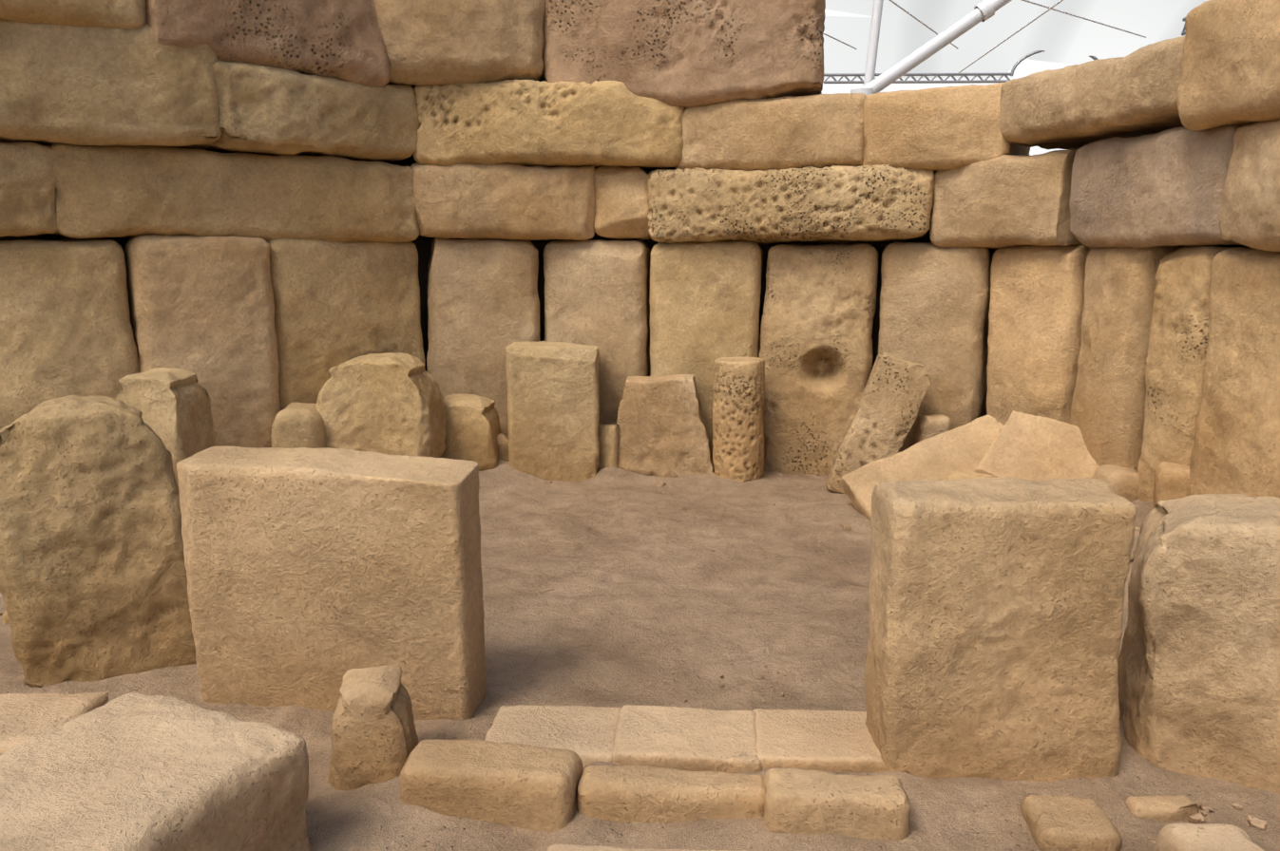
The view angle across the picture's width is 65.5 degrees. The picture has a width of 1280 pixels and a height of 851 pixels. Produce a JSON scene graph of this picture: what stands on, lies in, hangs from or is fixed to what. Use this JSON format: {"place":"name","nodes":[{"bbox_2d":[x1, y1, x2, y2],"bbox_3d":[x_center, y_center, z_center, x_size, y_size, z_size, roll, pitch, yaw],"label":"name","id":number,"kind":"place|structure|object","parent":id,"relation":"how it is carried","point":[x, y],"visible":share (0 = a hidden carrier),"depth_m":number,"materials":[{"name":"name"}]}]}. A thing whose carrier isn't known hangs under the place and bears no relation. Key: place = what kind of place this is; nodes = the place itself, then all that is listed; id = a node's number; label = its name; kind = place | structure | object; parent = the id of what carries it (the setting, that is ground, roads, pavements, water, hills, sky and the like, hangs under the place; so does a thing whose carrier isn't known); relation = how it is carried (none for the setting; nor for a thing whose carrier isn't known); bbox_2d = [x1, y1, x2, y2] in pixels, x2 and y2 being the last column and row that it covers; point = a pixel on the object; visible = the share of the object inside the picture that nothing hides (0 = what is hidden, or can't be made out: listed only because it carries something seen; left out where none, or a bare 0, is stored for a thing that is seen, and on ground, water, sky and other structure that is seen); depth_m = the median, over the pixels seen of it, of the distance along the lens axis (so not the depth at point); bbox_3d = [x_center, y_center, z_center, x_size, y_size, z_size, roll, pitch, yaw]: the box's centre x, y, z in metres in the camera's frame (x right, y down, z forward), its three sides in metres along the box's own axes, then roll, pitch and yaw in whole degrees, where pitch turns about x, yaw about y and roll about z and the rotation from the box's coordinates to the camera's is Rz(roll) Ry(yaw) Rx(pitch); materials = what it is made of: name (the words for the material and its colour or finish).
{"place":"outdoors","nodes":[
{"label":"outdoors","id":0,"kind":"place"},
{"bbox_2d":[0,459,1279,850],"bbox_3d":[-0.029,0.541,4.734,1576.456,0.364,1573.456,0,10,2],"label":"ground","id":1,"kind":"structure","parent":0,"point":[808,640],"depth_m":3.81,"materials":[{"name":"brown soil"}]},
{"bbox_2d":[1,611,9,624],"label":"stone","id":2,"kind":"object","parent":1,"relation":"on","point":[5,619],"visible":0.1,"depth_m":4.06,"materials":[{"name":"yellow stone"}]},
{"bbox_2d":[0,691,109,754],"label":"stone block","id":3,"kind":"structure","parent":1,"relation":"on","point":[24,717],"depth_m":3.23,"materials":[{"name":"stone"}]},
{"bbox_2d":[0,237,139,429],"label":"upright stone slab","id":4,"kind":"structure","parent":1,"relation":"on","point":[66,328],"depth_m":5.28,"materials":[{"name":"brown stone"}]},
{"bbox_2d":[0,141,57,237],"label":"course","id":5,"kind":"object","parent":4,"relation":"on","point":[28,195],"visible":0.92,"depth_m":5.09,"materials":[{"name":"yellow stone"}]},
{"bbox_2d":[0,395,196,687],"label":"slab","id":6,"kind":"structure","parent":1,"relation":"on","point":[93,582],"depth_m":3.44,"materials":[{"name":"stone"}]},
{"bbox_2d":[0,692,312,850],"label":"large stone block","id":7,"kind":"structure","parent":1,"relation":"on","point":[134,772],"depth_m":2.25,"materials":[{"name":"stone"}]},
{"bbox_2d":[115,367,215,486],"bbox_3d":[-2.538,0.037,5.319,0.410,0.674,0.433,0,10,2],"label":"upright stone","id":8,"kind":"object","parent":1,"relation":"on","point":[173,406],"visible":0.54,"depth_m":5.15,"materials":[{"name":"yellow stone"}]},
{"bbox_2d":[120,234,280,448],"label":"upright stone slab","id":9,"kind":"structure","parent":1,"relation":"on","point":[202,308],"depth_m":5.70,"materials":[{"name":"stone"}]},
{"bbox_2d":[270,402,326,448],"bbox_3d":[-2.027,0.058,5.982,0.324,0.377,0.314,0,10,2],"label":"stone","id":10,"kind":"object","parent":1,"relation":"on","point":[297,425],"visible":0.52,"depth_m":5.84,"materials":[{"name":"brown stone"}]},
{"bbox_2d":[176,445,486,721],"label":"slab","id":11,"kind":"structure","parent":1,"relation":"on","point":[314,576],"depth_m":3.16,"materials":[{"name":"beige stone"}]},
{"bbox_2d":[266,238,425,410],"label":"upright stone slab","id":12,"kind":"structure","parent":1,"relation":"on","point":[336,304],"depth_m":6.20,"materials":[{"name":"brown stone"}]},
{"bbox_2d":[45,142,419,243],"bbox_3d":[-2.466,-1.384,6.090,2.123,0.563,0.834,-8,13,-39],"label":"course","id":13,"kind":"object","parent":12,"relation":"on","point":[116,191],"visible":0.77,"depth_m":5.69,"materials":[{"name":"brown stone"}]},
{"bbox_2d":[0,19,222,150],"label":"course","id":14,"kind":"object","parent":13,"relation":"on","point":[81,85],"visible":0.75,"depth_m":5.11,"materials":[{"name":"brown stone"}]},
{"bbox_2d":[0,0,146,29],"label":"course","id":15,"kind":"object","parent":14,"relation":"on","point":[124,14],"visible":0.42,"depth_m":4.96,"materials":[{"name":"yellow stone"}]},
{"bbox_2d":[206,59,419,161],"bbox_3d":[-2.108,-1.900,6.149,1.386,0.493,0.813,-10,14,-44],"label":"course","id":16,"kind":"object","parent":13,"relation":"on","point":[268,110],"visible":0.79,"depth_m":5.82,"materials":[{"name":"yellow stone"}]},
{"bbox_2d":[145,0,390,86],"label":"course","id":17,"kind":"object","parent":16,"relation":"on","point":[342,40],"visible":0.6,"depth_m":5.63,"materials":[{"name":"red stone"}]},
{"bbox_2d":[327,665,418,791],"bbox_3d":[-0.765,0.900,2.875,0.256,0.385,0.252,-1,10,-8],"label":"upright stone","id":18,"kind":"object","parent":1,"relation":"on","point":[374,738],"visible":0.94,"depth_m":2.76,"materials":[{"name":"beige stone"}]},
{"bbox_2d":[315,352,446,458],"bbox_3d":[-1.608,-0.067,6.156,0.740,0.755,0.518,0,10,2],"label":"boulder","id":19,"kind":"object","parent":1,"relation":"on","point":[391,404],"visible":0.79,"depth_m":5.94,"materials":[{"name":"yellow stone"}]},
{"bbox_2d":[439,393,501,471],"bbox_3d":[-1.143,0.063,6.543,0.464,0.528,0.383,0,10,2],"label":"stone","id":20,"kind":"object","parent":1,"relation":"on","point":[473,431],"visible":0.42,"depth_m":6.38,"materials":[{"name":"brown stone"}]},
{"bbox_2d":[424,237,540,437],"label":"upright stone slab","id":21,"kind":"structure","parent":1,"relation":"on","point":[483,304],"depth_m":6.70,"materials":[{"name":"stone"}]},
{"bbox_2d":[409,162,595,240],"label":"course","id":22,"kind":"object","parent":21,"relation":"on","point":[511,201],"visible":0.9,"depth_m":6.50,"materials":[{"name":"stone"}]},
{"bbox_2d":[412,79,685,169],"bbox_3d":[-0.603,-2.004,6.741,1.780,0.571,0.839,-1,10,-3],"label":"course","id":23,"kind":"object","parent":22,"relation":"on","point":[596,124],"visible":0.9,"depth_m":6.35,"materials":[{"name":"yellow stone"}]},
{"bbox_2d":[373,0,544,88],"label":"course","id":24,"kind":"object","parent":23,"relation":"on","point":[441,43],"visible":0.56,"depth_m":6.17,"materials":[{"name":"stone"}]},
{"bbox_2d":[400,739,583,832],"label":"kerb","id":25,"kind":"structure","parent":1,"relation":"on","point":[527,787],"depth_m":2.63,"materials":[{"name":"beige stone"}]},
{"bbox_2d":[496,434,508,461],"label":"stone","id":26,"kind":"object","parent":1,"relation":"on","point":[503,441],"visible":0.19,"depth_m":6.53,"materials":[{"name":"stone"}]},
{"bbox_2d":[505,341,599,481],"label":"upright stone","id":27,"kind":"structure","parent":1,"relation":"on","point":[553,403],"depth_m":6.43,"materials":[{"name":"yellow stone"}]},
{"bbox_2d":[484,705,621,766],"bbox_3d":[-0.263,1.032,3.073,0.417,0.225,0.344,1,10,4],"label":"threshold","id":28,"kind":"object","parent":1,"relation":"on","point":[585,735],"visible":0.31,"depth_m":3.05,"materials":[{"name":"stone"}]},
{"bbox_2d":[542,240,651,424],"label":"upright stone slab","id":29,"kind":"structure","parent":1,"relation":"on","point":[596,293],"depth_m":6.78,"materials":[{"name":"stone"}]},
{"bbox_2d":[593,166,651,241],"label":"course","id":30,"kind":"object","parent":29,"relation":"on","point":[621,201],"visible":0.65,"depth_m":6.60,"materials":[{"name":"stone"}]},
{"bbox_2d":[597,423,618,469],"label":"stone","id":31,"kind":"object","parent":1,"relation":"on","point":[608,437],"visible":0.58,"depth_m":6.55,"materials":[{"name":"yellow stone"}]},
{"bbox_2d":[0,70,1250,371],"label":"wall","id":32,"kind":"structure","parent":1,"relation":"on","point":[422,247],"depth_m":6.96,"materials":[{"name":"brown stone"}]},
{"bbox_2d":[0,474,1267,843],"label":"rubble stones","id":33,"kind":"object","parent":1,"relation":"on","point":[1252,820],"visible":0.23,"depth_m":2.75,"materials":[{"name":"stone"}]},
{"bbox_2d":[546,844,746,850],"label":"paver","id":34,"kind":"object","parent":1,"relation":"on","point":[564,848],"visible":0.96,"depth_m":2.50,"materials":[{"name":"stone"}]},
{"bbox_2d":[480,541,829,850],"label":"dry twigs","id":35,"kind":"object","parent":1,"relation":"on","point":[632,610],"visible":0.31,"depth_m":4.24,"materials":[{"name":"brown wood"}]},
{"bbox_2d":[616,374,714,477],"bbox_3d":[0.158,0.044,6.647,0.722,0.770,0.257,1,10,5],"label":"stone","id":36,"kind":"object","parent":1,"relation":"on","point":[662,429],"visible":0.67,"depth_m":6.54,"materials":[{"name":"beige stone"}]},
{"bbox_2d":[576,765,764,823],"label":"kerb","id":37,"kind":"structure","parent":1,"relation":"on","point":[637,794],"depth_m":2.63,"materials":[{"name":"beige stone"}]},
{"bbox_2d":[611,705,762,773],"bbox_3d":[0.145,1.033,3.037,0.449,0.237,0.337,1,10,4],"label":"threshold","id":38,"kind":"object","parent":1,"relation":"on","point":[694,739],"visible":0.56,"depth_m":2.96,"materials":[{"name":"stone"}]},
{"bbox_2d":[649,240,764,450],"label":"upright stone slab","id":39,"kind":"structure","parent":1,"relation":"on","point":[704,300],"depth_m":6.65,"materials":[{"name":"yellow stone"}]},
{"bbox_2d":[647,164,934,247],"bbox_3d":[1.003,-1.462,6.667,1.841,0.531,0.834,2,10,13],"label":"course","id":40,"kind":"object","parent":39,"relation":"on","point":[833,204],"visible":0.96,"depth_m":6.30,"materials":[{"name":"stone"}]},
{"bbox_2d":[675,93,866,171],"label":"course","id":41,"kind":"object","parent":40,"relation":"on","point":[817,131],"visible":0.81,"depth_m":6.31,"materials":[{"name":"brown stone"}]},
{"bbox_2d":[543,0,825,107],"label":"course","id":42,"kind":"object","parent":41,"relation":"on","point":[687,53],"visible":0.79,"depth_m":6.25,"materials":[{"name":"red stone"}]},
{"bbox_2d":[861,82,1030,172],"bbox_3d":[1.944,-1.856,6.325,0.972,0.507,0.822,6,12,30],"label":"course","id":43,"kind":"object","parent":40,"relation":"on","point":[935,129],"visible":0.67,"depth_m":5.99,"materials":[{"name":"beige stone"}]},
{"bbox_2d":[711,356,764,482],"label":"stone pillar","id":44,"kind":"structure","parent":1,"relation":"on","point":[738,396],"depth_m":6.37,"materials":[{"name":"beige stone"}]},
{"bbox_2d":[758,243,878,476],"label":"upright stone slab","id":45,"kind":"structure","parent":1,"relation":"on","point":[815,350],"depth_m":6.59,"materials":[{"name":"stone"}]},
{"bbox_2d":[753,708,886,772],"bbox_3d":[0.538,1.037,3.031,0.399,0.231,0.344,1,10,4],"label":"threshold","id":46,"kind":"object","parent":1,"relation":"on","point":[838,741],"visible":0.35,"depth_m":2.96,"materials":[{"name":"stone"}]},
{"bbox_2d":[763,768,910,840],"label":"kerb","id":47,"kind":"structure","parent":1,"relation":"on","point":[799,802],"depth_m":2.55,"materials":[{"name":"beige stone"}]},
{"bbox_2d":[825,352,929,495],"bbox_3d":[1.479,0.025,6.198,0.371,0.934,0.271,21,6,7],"label":"leaning stone","id":48,"kind":"object","parent":1,"relation":"on","point":[893,395],"visible":0.85,"depth_m":6.07,"materials":[{"name":"stone"}]},
{"bbox_2d":[841,415,1004,520],"bbox_3d":[1.718,0.295,5.737,1.009,0.190,0.497,-22,41,-4],"label":"stone slab","id":49,"kind":"object","parent":1,"relation":"on","point":[964,448],"visible":0.44,"depth_m":5.75,"materials":[{"name":"stone"}]},
{"bbox_2d":[915,414,952,443],"bbox_3d":[1.826,0.207,6.239,0.214,0.559,0.185,0,10,2],"label":"stone block","id":50,"kind":"object","parent":1,"relation":"on","point":[928,427],"visible":0.17,"depth_m":6.13,"materials":[{"name":"stone"}]},
{"bbox_2d":[878,241,993,452],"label":"upright stone slab","id":51,"kind":"structure","parent":1,"relation":"on","point":[934,308],"depth_m":6.29,"materials":[{"name":"stone"}]},
{"bbox_2d":[946,471,968,480],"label":"stone","id":52,"kind":"object","parent":1,"relation":"on","point":[955,475],"visible":0.06,"depth_m":5.57,"materials":[{"name":"yellow stone"}]},
{"bbox_2d":[864,477,1136,782],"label":"stone block","id":53,"kind":"structure","parent":1,"relation":"on","point":[995,620],"depth_m":2.77,"materials":[{"name":"beige stone"}]},
{"bbox_2d":[974,410,1099,480],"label":"stone slab","id":54,"kind":"structure","parent":1,"relation":"on","point":[1027,447],"depth_m":5.56,"materials":[{"name":"beige stone"}]},
{"bbox_2d":[986,244,1092,424],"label":"upright stone slab","id":55,"kind":"structure","parent":1,"relation":"on","point":[1035,313],"depth_m":5.87,"materials":[{"name":"brown stone"}]},
{"bbox_2d":[929,148,1082,248],"bbox_3d":[2.372,-1.374,6.092,0.799,0.574,0.937,-9,14,-41],"label":"course","id":56,"kind":"object","parent":55,"relation":"on","point":[1002,200],"visible":0.67,"depth_m":5.80,"materials":[{"name":"beige stone"}]},
{"bbox_2d":[998,35,1185,149],"bbox_3d":[2.653,-1.755,5.367,0.804,0.407,1.412,-4,11,-20],"label":"course","id":57,"kind":"object","parent":56,"relation":"on","point":[1131,95],"visible":0.62,"depth_m":5.17,"materials":[{"name":"brown stone"}]},
{"bbox_2d":[1020,795,1121,850],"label":"stone","id":58,"kind":"object","parent":1,"relation":"on","point":[1066,824],"visible":0.83,"depth_m":2.54,"materials":[{"name":"beige stone"}]},
{"bbox_2d":[1092,464,1140,501],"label":"stone","id":59,"kind":"object","parent":1,"relation":"on","point":[1122,482],"visible":0.33,"depth_m":5.25,"materials":[{"name":"stone"}]},
{"bbox_2d":[1069,245,1200,472],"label":"upright stone slab","id":60,"kind":"structure","parent":1,"relation":"on","point":[1107,409],"depth_m":5.34,"materials":[{"name":"stone"}]},
{"bbox_2d":[1069,123,1247,248],"bbox_3d":[2.897,-1.212,5.152,0.823,0.610,1.128,-3,11,-16],"label":"course","id":61,"kind":"object","parent":60,"relation":"on","point":[1164,188],"visible":0.77,"depth_m":4.97,"materials":[{"name":"grey stone"}]},
{"bbox_2d":[1125,795,1199,821],"bbox_3d":[1.417,1.087,2.714,0.189,0.155,0.091,0,10,-1],"label":"stone","id":62,"kind":"object","parent":1,"relation":"on","point":[1167,809],"visible":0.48,"depth_m":2.68,"materials":[{"name":"beige stone"}]},
{"bbox_2d":[1153,461,1190,509],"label":"stone","id":63,"kind":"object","parent":1,"relation":"on","point":[1171,481],"depth_m":4.92,"materials":[{"name":"brown stone"}]},
{"bbox_2d":[1137,246,1234,502],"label":"upright stone slab","id":64,"kind":"structure","parent":1,"relation":"on","point":[1178,339],"depth_m":4.98,"materials":[{"name":"stone"}]},
{"bbox_2d":[1117,494,1279,794],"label":"boulder","id":65,"kind":"object","parent":1,"relation":"on","point":[1198,673],"visible":0.83,"depth_m":2.87,"materials":[{"name":"beige stone"}]},
{"bbox_2d":[1155,822,1264,850],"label":"stone","id":66,"kind":"object","parent":1,"relation":"on","point":[1194,837],"visible":1,"depth_m":2.38,"materials":[{"name":"stone"}]},
{"bbox_2d":[1185,247,1279,498],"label":"upright stone slab","id":67,"kind":"structure","parent":1,"relation":"on","point":[1236,448],"depth_m":4.53,"materials":[{"name":"stone"}]},
{"bbox_2d":[1219,119,1279,252],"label":"course","id":68,"kind":"object","parent":67,"relation":"on","point":[1250,215],"visible":1,"depth_m":4.32,"materials":[{"name":"beige stone"}]},
{"bbox_2d":[1176,0,1279,130],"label":"course","id":69,"kind":"object","parent":68,"relation":"on","point":[1231,68],"visible":0.9,"depth_m":4.31,"materials":[{"name":"beige stone"}]},
{"bbox_2d":[822,0,1146,95],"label":"canopy steel tubes","id":70,"kind":"object","parent":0,"point":[983,10],"visible":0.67,"depth_m":12.23,"materials":[{"name":"white metal"}]},
{"bbox_2d":[821,0,1208,155],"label":"canopy membrane","id":71,"kind":"object","parent":70,"relation":"attached to","point":[1061,40],"visible":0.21,"depth_m":22.23,"materials":[{"name":"white fabric"}]},
{"bbox_2d":[823,17,1185,83],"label":"canopy trusses","id":72,"kind":"object","parent":71,"relation":"on","point":[939,75],"visible":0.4,"depth_m":22.42,"materials":[{"name":"grey metal"}]}
]}

